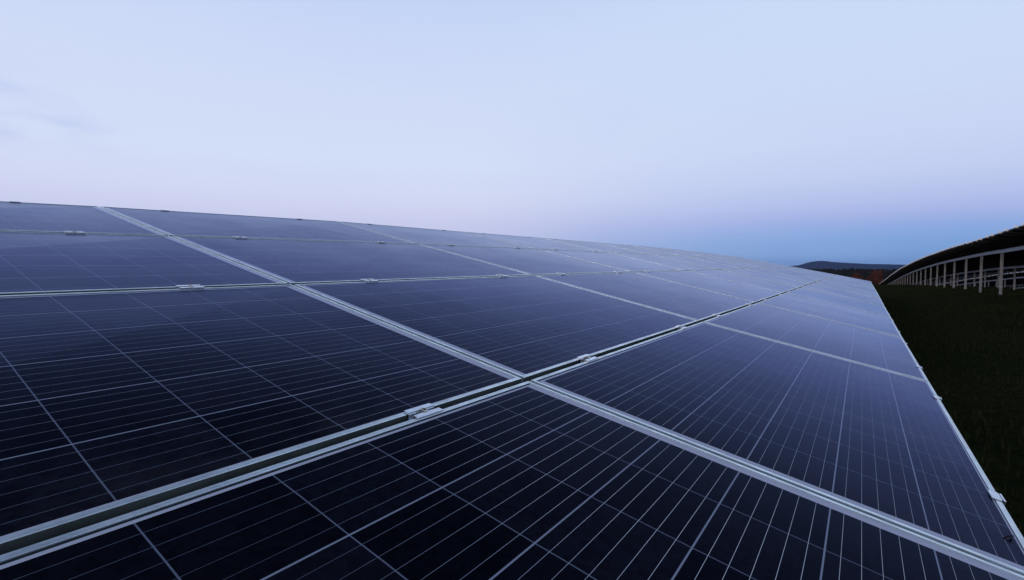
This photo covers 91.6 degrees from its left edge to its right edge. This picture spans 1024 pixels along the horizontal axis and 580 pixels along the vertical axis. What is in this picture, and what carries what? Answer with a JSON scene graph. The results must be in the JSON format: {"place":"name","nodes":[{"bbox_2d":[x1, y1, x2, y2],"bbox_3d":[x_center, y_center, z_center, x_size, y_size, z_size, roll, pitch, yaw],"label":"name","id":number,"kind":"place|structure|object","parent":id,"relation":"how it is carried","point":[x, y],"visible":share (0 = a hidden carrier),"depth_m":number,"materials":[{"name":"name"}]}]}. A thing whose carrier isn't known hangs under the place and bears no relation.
{"place":"outdoors","nodes":[
{"label":"outdoors","id":0,"kind":"place"},
{"bbox_2d":[0,0,1023,265],"label":"sky","id":1,"kind":"structure","parent":0,"point":[783,132],"materials":[{"name":"blue"}]},
{"bbox_2d":[792,261,904,269],"bbox_3d":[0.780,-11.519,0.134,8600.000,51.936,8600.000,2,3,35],"label":"hills","id":2,"kind":"structure","parent":0,"point":[820,265],"depth_m":2637.79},
{"bbox_2d":[873,277,1023,536],"bbox_3d":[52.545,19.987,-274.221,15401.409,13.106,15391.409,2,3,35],"label":"ground","id":3,"kind":"structure","parent":0,"point":[995,471],"depth_m":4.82,"materials":[{"name":"green plant"}]},
{"bbox_2d":[0,201,1023,579],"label":"solar table","id":4,"kind":"object","parent":3,"relation":"on","point":[208,397],"visible":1,"depth_m":0.98,"materials":[{"name":"glass"}]},
{"bbox_2d":[851,273,862,279],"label":"autumn tree","id":5,"kind":"object","parent":3,"relation":"on","point":[856,276],"visible":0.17,"depth_m":182.63,"materials":[{"name":"orange plant"}]},
{"bbox_2d":[865,269,886,283],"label":"autumn tree","id":6,"kind":"object","parent":3,"relation":"on","point":[875,275],"visible":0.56,"depth_m":182.31,"materials":[{"name":"orange plant"}]},
{"bbox_2d":[806,268,1023,287],"bbox_3d":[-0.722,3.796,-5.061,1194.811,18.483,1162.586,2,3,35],"label":"distant wood","id":7,"kind":"object","parent":3,"relation":"on","point":[864,273],"visible":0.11,"depth_m":287.73,"materials":[{"name":"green plant"}]},
{"bbox_2d":[880,223,1023,294],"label":"solar table","id":8,"kind":"object","parent":3,"relation":"on","point":[1001,252],"visible":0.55,"depth_m":24.18,"materials":[{"name":"metal"}]},
{"bbox_2d":[938,271,1023,288],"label":"solar table","id":9,"kind":"object","parent":3,"relation":"on","point":[991,281],"visible":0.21,"depth_m":49.03,"materials":[{"name":"metal"}]}
]}

